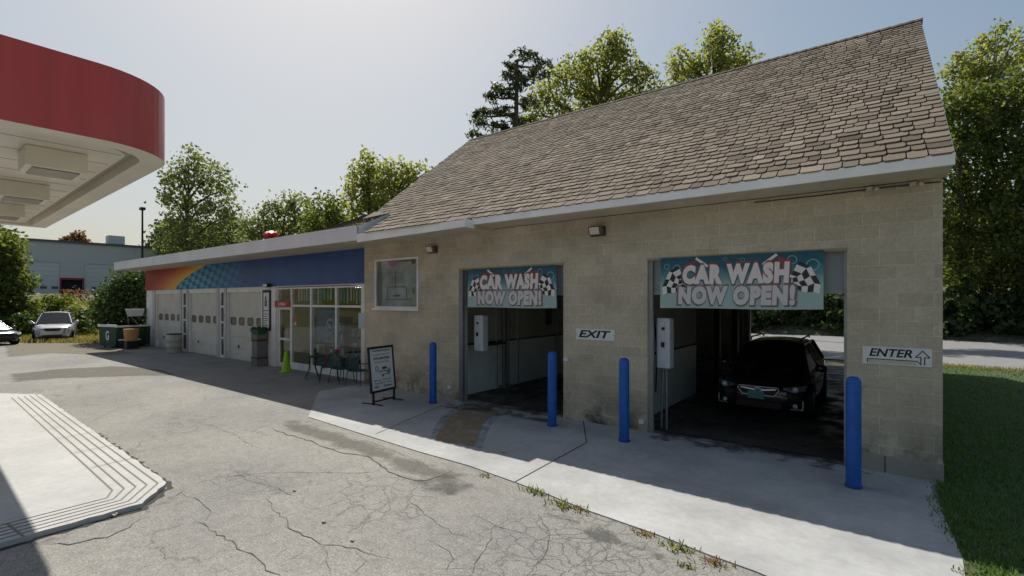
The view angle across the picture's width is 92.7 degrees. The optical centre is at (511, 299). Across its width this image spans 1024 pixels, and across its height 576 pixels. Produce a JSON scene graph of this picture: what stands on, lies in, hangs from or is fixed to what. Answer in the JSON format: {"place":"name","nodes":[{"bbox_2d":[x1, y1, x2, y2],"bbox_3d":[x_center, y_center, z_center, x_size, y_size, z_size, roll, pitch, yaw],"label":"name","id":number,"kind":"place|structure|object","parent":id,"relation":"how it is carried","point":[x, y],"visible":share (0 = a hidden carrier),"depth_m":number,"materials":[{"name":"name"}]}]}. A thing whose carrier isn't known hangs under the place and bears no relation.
{"place":"outdoors","nodes":[
{"label":"outdoors","id":0,"kind":"place"},
{"bbox_2d":[0,342,943,575],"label":"asphalt lot","id":1,"kind":"structure","parent":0,"point":[155,423],"depth_m":5.91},
{"bbox_2d":[0,321,20,343],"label":"parked car","id":2,"kind":"object","parent":1,"relation":"on","point":[9,334],"visible":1,"depth_m":27.32,"materials":[{"name":"grey paint"}]},
{"bbox_2d":[29,310,78,339],"bbox_3d":[-28.874,1.626,30.898,2.288,1.887,4.482,0,0,-39],"label":"parked car","id":3,"kind":"object","parent":1,"relation":"on","point":[52,325],"visible":0.9,"depth_m":29.79,"materials":[{"name":"silver metal"}]},
{"bbox_2d":[6,341,129,355],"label":"dirt verge","id":4,"kind":"structure","parent":1,"relation":"on","point":[30,348],"depth_m":24.62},
{"bbox_2d":[77,266,146,335],"bbox_3d":[-23.130,0.154,28.987,4.371,4.561,4.097,0,0,37],"label":"dark bush","id":5,"kind":"object","parent":4,"relation":"on","point":[115,300],"visible":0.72,"depth_m":28.41,"materials":[{"name":"green plant"}]},
{"bbox_2d":[0,393,165,547],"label":"concrete fuel pad","id":6,"kind":"object","parent":1,"relation":"on","point":[42,470],"visible":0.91,"depth_m":6.78,"materials":[{"name":"concrete"}]},
{"bbox_2d":[0,395,157,538],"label":"fuel pad grooves","id":7,"kind":"object","parent":6,"relation":"on","point":[21,534],"visible":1,"depth_m":6.95,"materials":[{"name":"grey"}]},
{"bbox_2d":[0,34,164,227],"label":"fuel canopy","id":8,"kind":"object","parent":6,"relation":"on","point":[77,133],"visible":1,"depth_m":6.89,"materials":[{"name":"red"}]},
{"bbox_2d":[0,433,173,550],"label":"pad edge dirt","id":9,"kind":"structure","parent":1,"relation":"on","point":[161,493],"depth_m":5.81,"materials":[{"name":"grey"}]},
{"bbox_2d":[13,366,170,380],"bbox_3d":[-13.985,2.497,16.320,6.110,0.001,4.420,0,0,37],"label":"old seam","id":10,"kind":"object","parent":1,"relation":"on","point":[113,371],"visible":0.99,"depth_m":16.58,"materials":[{"name":"asphalt"}]},
{"bbox_2d":[98,344,363,387],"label":"shop walk","id":11,"kind":"structure","parent":1,"relation":"on","point":[237,366],"depth_m":18.00,"materials":[{"name":"concrete"}]},
{"bbox_2d":[97,321,149,347],"bbox_3d":[-20.640,1.850,26.383,1.650,1.300,2.200,0,0,23],"label":"dumpster","id":12,"kind":"object","parent":11,"relation":"on","point":[110,334],"visible":0.59,"depth_m":25.60,"materials":[{"name":"green paint"}]},
{"bbox_2d":[125,309,147,325],"bbox_3d":[-20.188,1.491,26.692,1.530,2.022,0.450,0,0,-38],"label":"wheelbarrow","id":13,"kind":"object","parent":12,"relation":"on","point":[134,312],"visible":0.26,"depth_m":26.40,"materials":[{"name":"grey"}]},
{"bbox_2d":[123,329,138,348],"bbox_3d":[-19.455,1.985,24.932,0.680,1.010,0.680,0,0,37],"label":"plastic tub","id":14,"kind":"object","parent":11,"relation":"on","point":[131,341],"visible":1,"depth_m":24.72,"materials":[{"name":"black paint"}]},
{"bbox_2d":[166,333,181,352],"bbox_3d":[-16.096,2.043,23.261,0.640,0.890,0.640,0,0,37],"label":"barrel","id":15,"kind":"object","parent":11,"relation":"on","point":[174,342],"visible":1,"depth_m":23.02,"materials":[{"name":"grey metal"}]},
{"bbox_2d":[251,334,266,365],"bbox_3d":[-9.595,1.894,18.511,0.470,1.188,0.390,0,0,37],"label":"trash can","id":16,"kind":"object","parent":11,"relation":"on","point":[258,357],"visible":0.95,"depth_m":18.38,"materials":[{"name":"black paint"}]},
{"bbox_2d":[250,326,267,334],"bbox_3d":[-9.609,1.142,18.512,0.732,0.313,0.454,0,0,37],"label":"flower planter","id":17,"kind":"object","parent":16,"relation":"on","point":[258,330],"visible":1,"depth_m":18.34,"materials":[{"name":"teal"}]},
{"bbox_2d":[278,351,294,372],"bbox_3d":[-7.814,2.122,16.889,0.400,0.733,0.400,0,0,37],"label":"traffic cone","id":18,"kind":"object","parent":11,"relation":"on","point":[286,367],"visible":1,"depth_m":16.80,"materials":[{"name":"green"}]},
{"bbox_2d":[301,355,323,378],"bbox_3d":[-6.288,2.132,15.385,0.690,0.725,0.690,0,0,37],"label":"patio table","id":19,"kind":"object","parent":11,"relation":"on","point":[312,356],"visible":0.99,"depth_m":15.35,"materials":[{"name":"teal"}]},
{"bbox_2d":[319,351,338,382],"bbox_3d":[-5.654,2.020,15.057,0.573,0.945,0.563,0,0,-23],"label":"patio chair","id":20,"kind":"object","parent":11,"relation":"on","point":[325,367],"visible":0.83,"depth_m":14.86,"materials":[{"name":"teal"}]},
{"bbox_2d":[328,352,354,384],"bbox_3d":[-5.140,2.020,14.701,0.563,0.945,0.573,0,0,32],"label":"patio chair","id":21,"kind":"object","parent":11,"relation":"on","point":[334,360],"visible":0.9,"depth_m":14.52,"materials":[{"name":"teal"}]},
{"bbox_2d":[345,354,367,385],"bbox_3d":[-4.494,2.020,14.264,0.563,0.945,0.573,0,0,17],"label":"patio chair","id":22,"kind":"object","parent":11,"relation":"on","point":[356,358],"visible":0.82,"depth_m":14.05,"materials":[{"name":"teal"}]},
{"bbox_2d":[113,212,388,380],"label":"shop building","id":23,"kind":"structure","parent":1,"relation":"on","point":[207,301],"depth_m":19.35,"materials":[{"name":"white paint"}]},
{"bbox_2d":[156,292,179,347],"bbox_3d":[-17.604,1.060,25.077,3.400,2.880,0.120,0,0,37],"label":"garage door","id":24,"kind":"structure","parent":23,"relation":"in","point":[167,304],"depth_m":25.38,"materials":[{"name":"paint"}]},
{"bbox_2d":[182,292,185,350],"bbox_3d":[-15.870,1.025,23.724,0.600,2.850,0.070,0,0,37],"label":"window","id":25,"kind":"structure","parent":23,"relation":"in","point":[183,293],"depth_m":23.79,"materials":[{"name":"white paint"}]},
{"bbox_2d":[189,291,215,355],"bbox_3d":[-14.164,1.060,22.456,3.150,2.880,0.120,0,0,37],"label":"garage door","id":26,"kind":"structure","parent":23,"relation":"in","point":[202,305],"depth_m":22.62,"materials":[{"name":"paint"}]},
{"bbox_2d":[220,291,223,356],"bbox_3d":[-12.529,1.025,21.179,0.500,2.850,0.070,0,0,37],"label":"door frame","id":27,"kind":"structure","parent":23,"relation":"in","point":[221,292],"depth_m":21.21,"materials":[{"name":"white paint"}]},
{"bbox_2d":[228,290,260,361],"bbox_3d":[-10.903,1.060,19.971,3.050,2.880,0.120,0,0,37],"label":"garage door","id":28,"kind":"structure","parent":23,"relation":"in","point":[244,307],"depth_m":20.18,"materials":[{"name":"paint"}]},
{"bbox_2d":[262,290,270,329],"bbox_3d":[-9.373,0.385,18.638,0.600,1.530,0.046,0,0,37],"label":"price board","id":29,"kind":"object","parent":23,"relation":"attached to","point":[266,308],"visible":0.98,"depth_m":18.60,"materials":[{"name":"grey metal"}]},
{"bbox_2d":[263,231,278,238],"bbox_3d":[-8.398,-2.181,17.000,0.660,0.474,0.500,0,0,37],"label":"roof tarp","id":30,"kind":"object","parent":23,"relation":"on","point":[269,234],"visible":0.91,"depth_m":16.83,"materials":[{"name":"red"}]},
{"bbox_2d":[275,301,289,306],"bbox_3d":[-8.462,0.150,17.972,1.077,0.220,0.044,0,0,37],"label":"open sign","id":31,"kind":"object","parent":23,"relation":"attached to","point":[282,303],"visible":1,"depth_m":17.92,"materials":[{"name":"red"}]},
{"bbox_2d":[279,307,290,366],"bbox_3d":[-8.369,1.365,17.975,0.900,2.230,0.117,0,0,37],"label":"shop door","id":32,"kind":"structure","parent":23,"relation":"in","point":[286,308],"depth_m":18.16,"materials":[{"name":"white paint"}]},
{"bbox_2d":[316,309,334,340],"bbox_3d":[-6.263,0.825,16.490,1.250,1.050,0.005,0,0,37],"label":"blue poster","id":33,"kind":"object","parent":23,"relation":"attached to","point":[323,316],"visible":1,"depth_m":16.57,"materials":[{"name":"paper"}]},
{"bbox_2d":[298,287,360,303],"bbox_3d":[-6.160,-0.127,16.415,3.906,0.546,0.010,0,0,37],"label":"vertical blind","id":34,"kind":"object","parent":23,"relation":"hanging from","point":[303,294],"visible":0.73,"depth_m":16.42,"materials":[{"name":"green"}]},
{"bbox_2d":[314,316,352,369],"bbox_3d":[-6.519,1.540,17.763,1.900,1.880,0.360,0,0,37],"label":"display shelf","id":35,"kind":"object","parent":23,"relation":"on","point":[325,348],"visible":0.49,"depth_m":17.65,"materials":[{"name":"grey metal"}]},
{"bbox_2d":[349,323,360,369],"bbox_3d":[-4.769,1.640,16.430,1.900,1.680,0.360,0,0,37],"label":"display shelf","id":36,"kind":"object","parent":23,"relation":"on","point":[354,339],"visible":0.21,"depth_m":16.84,"materials":[{"name":"grey metal"}]},
{"bbox_2d":[358,313,363,328],"bbox_3d":[-4.541,0.800,14.980,0.580,0.800,0.029,0,0,37],"label":"posted notice","id":37,"kind":"object","parent":23,"relation":"attached to","point":[361,320],"visible":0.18,"depth_m":15.06,"materials":[{"name":"grey paper"}]},
{"bbox_2d":[26,424,615,575],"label":"asphalt cracks","id":38,"kind":"object","parent":1,"relation":"on","point":[311,537],"visible":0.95,"depth_m":5.30,"materials":[{"name":"asphalt"}]},
{"bbox_2d":[289,421,449,475],"bbox_3d":[-2.754,2.497,8.433,6.240,0.001,1.170,0,0,37],"label":"asphalt patch","id":39,"kind":"object","parent":1,"relation":"on","point":[362,447],"visible":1,"depth_m":8.32,"materials":[{"name":"asphalt"}]},
{"bbox_2d":[586,530,658,554],"bbox_3d":[0.823,2.497,5.414,3.380,0.001,1.040,0,0,37],"label":"broken edge","id":40,"kind":"object","parent":1,"relation":"on","point":[603,536],"visible":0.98,"depth_m":5.17,"materials":[{"name":"asphalt"}]},
{"bbox_2d":[518,483,545,497],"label":"weed clump","id":41,"kind":"object","parent":40,"relation":"on","point":[531,489],"visible":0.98,"depth_m":6.35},
{"bbox_2d":[541,493,580,511],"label":"weed clump","id":42,"kind":"object","parent":40,"relation":"on","point":[560,502],"visible":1,"depth_m":5.92,"materials":[{"name":"plant"}]},
{"bbox_2d":[630,528,656,538],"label":"weed clump","id":43,"kind":"object","parent":40,"relation":"on","point":[645,534],"visible":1,"depth_m":5.18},
{"bbox_2d":[657,537,702,556],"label":"weed clump","id":44,"kind":"object","parent":40,"relation":"on","point":[673,546],"visible":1,"depth_m":4.89,"materials":[{"name":"plant"}]},
{"bbox_2d":[692,551,735,569],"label":"weed clump","id":45,"kind":"object","parent":40,"relation":"on","point":[714,561],"visible":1,"depth_m":4.63,"materials":[{"name":"plant"}]},
{"bbox_2d":[308,384,964,575],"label":"concrete apron","id":46,"kind":"object","parent":1,"relation":"on","point":[765,513],"visible":0.93,"depth_m":6.47,"materials":[{"name":"concrete"}]},
{"bbox_2d":[362,345,402,405],"bbox_3d":[-3.146,1.807,11.885,0.652,1.362,0.860,0,0,28],"label":"sandwich board","id":47,"kind":"object","parent":46,"relation":"on","point":[381,369],"visible":1,"depth_m":11.86,"materials":[{"name":"black paint"}]},
{"bbox_2d":[429,342,436,403],"bbox_3d":[-1.908,1.751,11.787,0.200,1.470,0.200,0,0,37],"label":"bollard","id":48,"kind":"object","parent":46,"relation":"on","point":[432,372],"visible":1,"depth_m":11.71,"materials":[{"name":"metal"}]},
{"bbox_2d":[436,404,511,446],"bbox_3d":[-0.874,2.482,9.957,1.439,0.001,3.478,0,0,11],"label":"stain","id":49,"kind":"object","parent":46,"relation":"on","point":[458,435],"visible":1,"depth_m":9.65,"materials":[{"name":"brown"}]},
{"bbox_2d":[376,400,586,481],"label":"apron joints","id":50,"kind":"object","parent":46,"relation":"on","point":[527,412],"visible":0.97,"depth_m":8.74,"materials":[{"name":"grey"}]},
{"bbox_2d":[439,403,556,421],"bbox_3d":[-0.253,2.479,10.972,2.900,0.001,1.150,0,0,37],"label":"wet patch","id":51,"kind":"object","parent":46,"relation":"on","point":[519,409],"visible":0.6,"depth_m":11.05,"materials":[{"name":"concrete"}]},
{"bbox_2d":[547,351,556,426],"bbox_3d":[0.792,1.751,9.654,0.200,1.470,0.200,0,0,37],"label":"bollard","id":52,"kind":"object","parent":46,"relation":"on","point":[551,388],"visible":1,"depth_m":9.58,"materials":[{"name":"blue"}]},
{"bbox_2d":[618,358,629,442],"bbox_3d":[1.977,1.751,8.601,0.200,1.470,0.200,0,0,37],"label":"bollard","id":53,"kind":"object","parent":46,"relation":"on","point":[623,400],"visible":1,"depth_m":8.53,"materials":[{"name":"blue"}]},
{"bbox_2d":[650,432,833,469],"bbox_3d":[3.772,2.479,8.170,2.900,0.001,0.670,0,0,37],"label":"wet threshold","id":54,"kind":"object","parent":46,"relation":"on","point":[765,449],"visible":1,"depth_m":8.20,"materials":[{"name":"grey"}]},
{"bbox_2d":[844,376,862,489],"bbox_3d":[4.545,1.751,6.494,0.200,1.470,0.200,0,0,37],"label":"bollard","id":55,"kind":"object","parent":46,"relation":"on","point":[853,432],"visible":1,"depth_m":6.43,"materials":[{"name":"blue"}]},
{"bbox_2d":[0,0,1023,245],"label":"sky","id":56,"kind":"structure","parent":0,"point":[285,93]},
{"bbox_2d":[10,279,1023,370],"bbox_3d":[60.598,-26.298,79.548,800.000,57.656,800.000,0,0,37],"label":"terrain","id":57,"kind":"structure","parent":0,"point":[1000,337],"depth_m":33.68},
{"bbox_2d":[0,309,37,331],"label":"wild shrub","id":58,"kind":"object","parent":57,"relation":"on","point":[10,321],"visible":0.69,"depth_m":31.54,"materials":[{"name":"green plant"}]},
{"bbox_2d":[0,225,43,326],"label":"leafy tree","id":59,"kind":"object","parent":57,"relation":"on","point":[16,282],"visible":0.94,"depth_m":32.96,"materials":[{"name":"green plant"}]},
{"bbox_2d":[17,295,49,334],"bbox_3d":[-33.288,1.054,33.647,2.167,2.789,1.662,0,0,12],"label":"wild shrub","id":60,"kind":"object","parent":57,"relation":"on","point":[36,312],"visible":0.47,"depth_m":33.56,"materials":[{"name":"green plant"}]},
{"bbox_2d":[0,332,99,342],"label":"dry weeds","id":61,"kind":"object","parent":57,"relation":"on","point":[78,338],"visible":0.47,"depth_m":28.86,"materials":[{"name":"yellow plant"}]},
{"bbox_2d":[35,291,77,316],"bbox_3d":[-33.180,0.617,35.500,3.511,2.654,1.787,0,0,7],"label":"wild shrub","id":62,"kind":"object","parent":57,"relation":"on","point":[50,302],"visible":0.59,"depth_m":35.17,"materials":[{"name":"green plant"}]},
{"bbox_2d":[11,299,102,334],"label":"tall weeds","id":63,"kind":"object","parent":57,"relation":"on","point":[85,304],"visible":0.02,"depth_m":43.92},
{"bbox_2d":[57,285,87,302],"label":"wild shrub","id":64,"kind":"object","parent":57,"relation":"on","point":[73,292],"visible":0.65,"depth_m":39.88,"materials":[{"name":"orange plant"}]},
{"bbox_2d":[58,230,90,241],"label":"red tree","id":65,"kind":"object","parent":57,"relation":"on","point":[76,236],"visible":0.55,"depth_m":84.28,"materials":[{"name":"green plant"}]},
{"bbox_2d":[60,302,98,334],"bbox_3d":[-29.546,1.298,33.469,2.510,2.296,1.943,0,0,37],"label":"wild shrub","id":66,"kind":"object","parent":57,"relation":"on","point":[82,327],"visible":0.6,"depth_m":33.26,"materials":[{"name":"green plant"}]},
{"bbox_2d":[17,235,160,293],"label":"industrial building","id":67,"kind":"structure","parent":57,"relation":"on","point":[57,265],"depth_m":62.34,"materials":[{"name":"metal"}]},
{"bbox_2d":[23,261,59,293],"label":"truck door","id":68,"kind":"structure","parent":67,"relation":"in","point":[51,286],"depth_m":60.40,"materials":[{"name":"white"}]},
{"bbox_2d":[61,280,81,293],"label":"dark doorway","id":69,"kind":"structure","parent":67,"relation":"in","point":[65,284],"depth_m":62.12,"materials":[{"name":"black"}]},
{"bbox_2d":[84,264,125,293],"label":"truck door","id":70,"kind":"structure","parent":67,"relation":"in","point":[93,274],"depth_m":63.83,"materials":[{"name":"white"}]},
{"bbox_2d":[139,207,145,293],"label":"lamp post","id":71,"kind":"object","parent":57,"relation":"on","point":[142,209],"visible":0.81,"depth_m":43.94,"materials":[{"name":"grey metal"}]},
{"bbox_2d":[144,142,254,254],"bbox_3d":[-22.960,-4.492,35.692,7.154,14.414,4.984,0,0,13],"label":"leafy tree","id":72,"kind":"object","parent":57,"relation":"on","point":[196,232],"visible":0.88,"depth_m":35.52,"materials":[{"name":"green plant"}]},
{"bbox_2d":[231,189,323,242],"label":"bushy tree","id":73,"kind":"object","parent":57,"relation":"on","point":[269,222],"visible":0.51,"depth_m":45.38,"materials":[{"name":"green plant"}]},
{"bbox_2d":[293,187,360,233],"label":"bushy tree","id":74,"kind":"object","parent":57,"relation":"on","point":[317,220],"visible":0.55,"depth_m":40.16,"materials":[{"name":"green plant"}]},
{"bbox_2d":[334,144,388,224],"bbox_3d":[-9.638,-3.792,33.054,4.170,13.002,3.677,0,0,37],"label":"leafy tree","id":75,"kind":"object","parent":57,"relation":"on","point":[365,200],"visible":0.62,"depth_m":32.71,"materials":[{"name":"green plant"}]},
{"bbox_2d":[368,154,433,209],"bbox_3d":[-7.375,-3.359,31.968,4.216,12.140,3.161,0,0,-34],"label":"leafy tree","id":76,"kind":"object","parent":57,"relation":"on","point":[400,181],"visible":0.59,"depth_m":31.45,"materials":[{"name":"green plant"}]},
{"bbox_2d":[465,45,555,138],"bbox_3d":[-0.110,-7.482,34.108,6.362,19.964,3.734,0,0,4],"label":"pine tree","id":77,"kind":"object","parent":57,"relation":"on","point":[517,76],"visible":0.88,"depth_m":33.77,"materials":[{"name":"green plant"}]},
{"bbox_2d":[138,183,1023,254],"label":"distant woods","id":78,"kind":"object","parent":57,"relation":"on","point":[152,236],"depth_m":68.85,"materials":[{"name":"green plant"}]},
{"bbox_2d":[519,24,666,124],"bbox_3d":[5.921,-8.710,35.965,12.002,22.822,4.674,0,0,3],"label":"leafy tree","id":79,"kind":"object","parent":57,"relation":"on","point":[588,91],"visible":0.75,"depth_m":35.59,"materials":[{"name":"green plant"}]},
{"bbox_2d":[342,17,954,482],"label":"car wash building","id":80,"kind":"structure","parent":57,"relation":"on","point":[796,151],"depth_m":9.63,"materials":[{"name":"grey"}]},
{"bbox_2d":[425,246,437,253],"bbox_3d":[-2.084,-1.300,12.611,0.300,0.180,0.163,0,0,37],"label":"wall light","id":81,"kind":"object","parent":80,"relation":"attached to","point":[431,249],"visible":1,"depth_m":12.56,"materials":[{"name":"brown metal"}]},
{"bbox_2d":[474,315,487,350],"bbox_3d":[-0.787,0.830,12.284,0.300,0.900,0.252,0,0,37],"label":"control box","id":82,"kind":"object","parent":80,"relation":"attached to","point":[480,332],"visible":1,"depth_m":12.19,"materials":[{"name":"white paint"}]},
{"bbox_2d":[468,265,556,307],"bbox_3d":[-0.070,-0.277,11.096,2.580,0.916,0.075,0,0,37],"label":"banner","id":83,"kind":"object","parent":80,"relation":"attached to","point":[526,287],"visible":1,"depth_m":11.02,"materials":[{"name":"fabric"}]},
{"bbox_2d":[546,295,558,324],"bbox_3d":[1.225,0.212,15.779,0.145,1.177,1.434,0,0,37],"label":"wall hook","id":84,"kind":"object","parent":80,"relation":"attached to","point":[548,316],"depth_m":15.78,"materials":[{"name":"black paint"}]},
{"bbox_2d":[576,328,614,340],"bbox_3d":[1.670,0.698,9.841,0.870,0.225,0.016,0,0,37],"label":"exit sign","id":85,"kind":"object","parent":80,"relation":"attached to","point":[597,334],"visible":1,"depth_m":9.82,"materials":[{"name":"white"}]},
{"bbox_2d":[588,225,605,236],"bbox_3d":[1.692,-1.370,9.729,0.315,0.189,0.171,0,0,37],"label":"wall light","id":86,"kind":"object","parent":80,"relation":"attached to","point":[596,231],"visible":1,"depth_m":9.68,"materials":[{"name":"brown metal"}]},
{"bbox_2d":[654,314,656,391],"bbox_3d":[3.572,0.842,11.143,0.097,2.319,1.691,0,0,37],"label":"air hose","id":87,"kind":"object","parent":80,"relation":"hanging from","point":[656,354],"visible":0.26,"depth_m":10.50,"materials":[{"name":"black paint"}]},
{"bbox_2d":[660,250,823,309],"bbox_3d":[3.738,-0.304,8.208,2.540,0.916,0.065,0,0,37],"label":"banner","id":88,"kind":"object","parent":80,"relation":"attached to","point":[783,281],"visible":1,"depth_m":8.11,"materials":[{"name":"fabric"}]},
{"bbox_2d":[862,346,931,367],"bbox_3d":[5.469,0.802,6.948,0.780,0.255,0.014,0,0,37],"label":"enter sign","id":89,"kind":"object","parent":80,"relation":"attached to","point":[916,357],"visible":1,"depth_m":6.93,"materials":[{"name":"white"}]},
{"bbox_2d":[662,18,769,85],"bbox_3d":[15.800,-9.541,37.991,8.157,24.488,3.783,0,0,3],"label":"leafy tree","id":90,"kind":"object","parent":57,"relation":"on","point":[721,60],"visible":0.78,"depth_m":37.62,"materials":[{"name":"green plant"}]},
{"bbox_2d":[751,309,766,331],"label":"roadside bush","id":91,"kind":"object","parent":57,"relation":"on","point":[754,317],"visible":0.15,"depth_m":37.07,"materials":[{"name":"green plant"}]},
{"bbox_2d":[752,309,802,331],"bbox_3d":[20.403,0.585,37.082,4.166,3.725,2.830,0,0,-13],"label":"roadside bush","id":92,"kind":"object","parent":57,"relation":"on","point":[781,316],"visible":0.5,"depth_m":36.41,"materials":[{"name":"green plant"}]},
{"bbox_2d":[794,294,834,328],"bbox_3d":[22.581,0.664,36.052,3.863,3.571,2.925,0,0,-30],"label":"roadside bush","id":93,"kind":"object","parent":57,"relation":"on","point":[806,315],"visible":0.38,"depth_m":35.48,"materials":[{"name":"green plant"}]},
{"bbox_2d":[819,294,843,334],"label":"roadside bush","id":94,"kind":"object","parent":57,"relation":"on","point":[835,317],"visible":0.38,"depth_m":34.05,"materials":[{"name":"green plant"}]},
{"bbox_2d":[757,289,1023,336],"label":"bank scrub","id":95,"kind":"object","parent":57,"relation":"on","point":[970,330],"visible":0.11,"depth_m":35.24,"materials":[{"name":"green plant"}]},
{"bbox_2d":[943,280,991,337],"bbox_3d":[28.012,0.624,30.462,3.672,3.642,2.469,0,0,5],"label":"roadside bush","id":96,"kind":"object","parent":57,"relation":"on","point":[956,321],"visible":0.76,"depth_m":30.08,"materials":[{"name":"green plant"}]},
{"bbox_2d":[938,77,1020,328],"bbox_3d":[28.411,-5.691,31.077,7.849,16.802,4.418,0,0,2],"label":"leafy tree","id":97,"kind":"object","parent":57,"relation":"on","point":[964,177],"visible":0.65,"depth_m":30.27,"materials":[{"name":"green plant"}]},
{"bbox_2d":[935,17,1023,262],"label":"leafy tree","id":98,"kind":"object","parent":57,"relation":"on","point":[973,68],"visible":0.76,"depth_m":35.68,"materials":[{"name":"green plant"}]},
{"bbox_2d":[950,284,1021,336],"bbox_3d":[29.412,0.705,30.279,3.477,3.464,2.994,0,0,37],"label":"roadside bush","id":99,"kind":"object","parent":57,"relation":"on","point":[996,314],"visible":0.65,"depth_m":29.74,"materials":[{"name":"green plant"}]},
{"bbox_2d":[965,61,1023,316],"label":"leafy tree","id":100,"kind":"object","parent":57,"relation":"on","point":[1013,113],"visible":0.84,"depth_m":29.64,"materials":[{"name":"green plant"}]},
{"bbox_2d":[990,286,1023,334],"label":"roadside bush","id":101,"kind":"object","parent":57,"relation":"on","point":[1018,308],"visible":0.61,"depth_m":29.38,"materials":[{"name":"green plant"}]},
{"bbox_2d":[1013,300,1023,335],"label":"roadside bush","id":102,"kind":"object","parent":57,"relation":"on","point":[1020,327],"visible":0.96,"depth_m":28.52,"materials":[{"name":"green plant"}]},
{"bbox_2d":[467,355,843,460],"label":"bay floor","id":103,"kind":"structure","parent":0,"point":[701,413],"depth_m":10.49,"materials":[{"name":"concrete"}]},
{"bbox_2d":[488,308,512,388],"bbox_3d":[-0.393,0.692,13.486,0.270,3.584,1.180,0,0,37],"label":"water pipe","id":104,"kind":"object","parent":103,"relation":"on","point":[504,385],"visible":0.65,"depth_m":13.79,"materials":[{"name":"grey metal"}]},
{"bbox_2d":[657,318,673,428],"bbox_3d":[2.929,1.405,9.339,0.260,2.131,0.272,0,0,37],"label":"control box","id":105,"kind":"object","parent":103,"relation":"on","point":[665,343],"visible":1,"depth_m":9.28,"materials":[{"name":"grey metal"}]},
{"bbox_2d":[714,308,749,382],"bbox_3d":[7.559,0.742,13.545,3.710,3.484,0.250,0,0,37],"label":"wash gantry","id":106,"kind":"object","parent":103,"relation":"on","point":[745,317],"visible":0.17,"depth_m":14.31,"materials":[{"name":"grey metal"}]},
{"bbox_2d":[718,333,826,419],"bbox_3d":[6.412,1.720,11.817,2.208,1.667,4.512,0,0,37],"label":"parked car","id":107,"kind":"object","parent":103,"relation":"on","point":[781,372],"visible":0.98,"depth_m":10.65,"materials":[{"name":"black paint"}]},
{"bbox_2d":[751,333,1023,369],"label":"road","id":108,"kind":"structure","parent":0,"point":[983,354],"depth_m":23.61,"materials":[{"name":"asphalt"}]},
{"bbox_2d":[925,366,1023,575],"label":"lawn","id":109,"kind":"structure","parent":0,"point":[973,568],"depth_m":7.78,"materials":[{"name":"plant"}]},
{"bbox_2d":[943,363,1023,372],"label":"grass verge","id":110,"kind":"object","parent":109,"relation":"on","point":[978,367],"depth_m":17.67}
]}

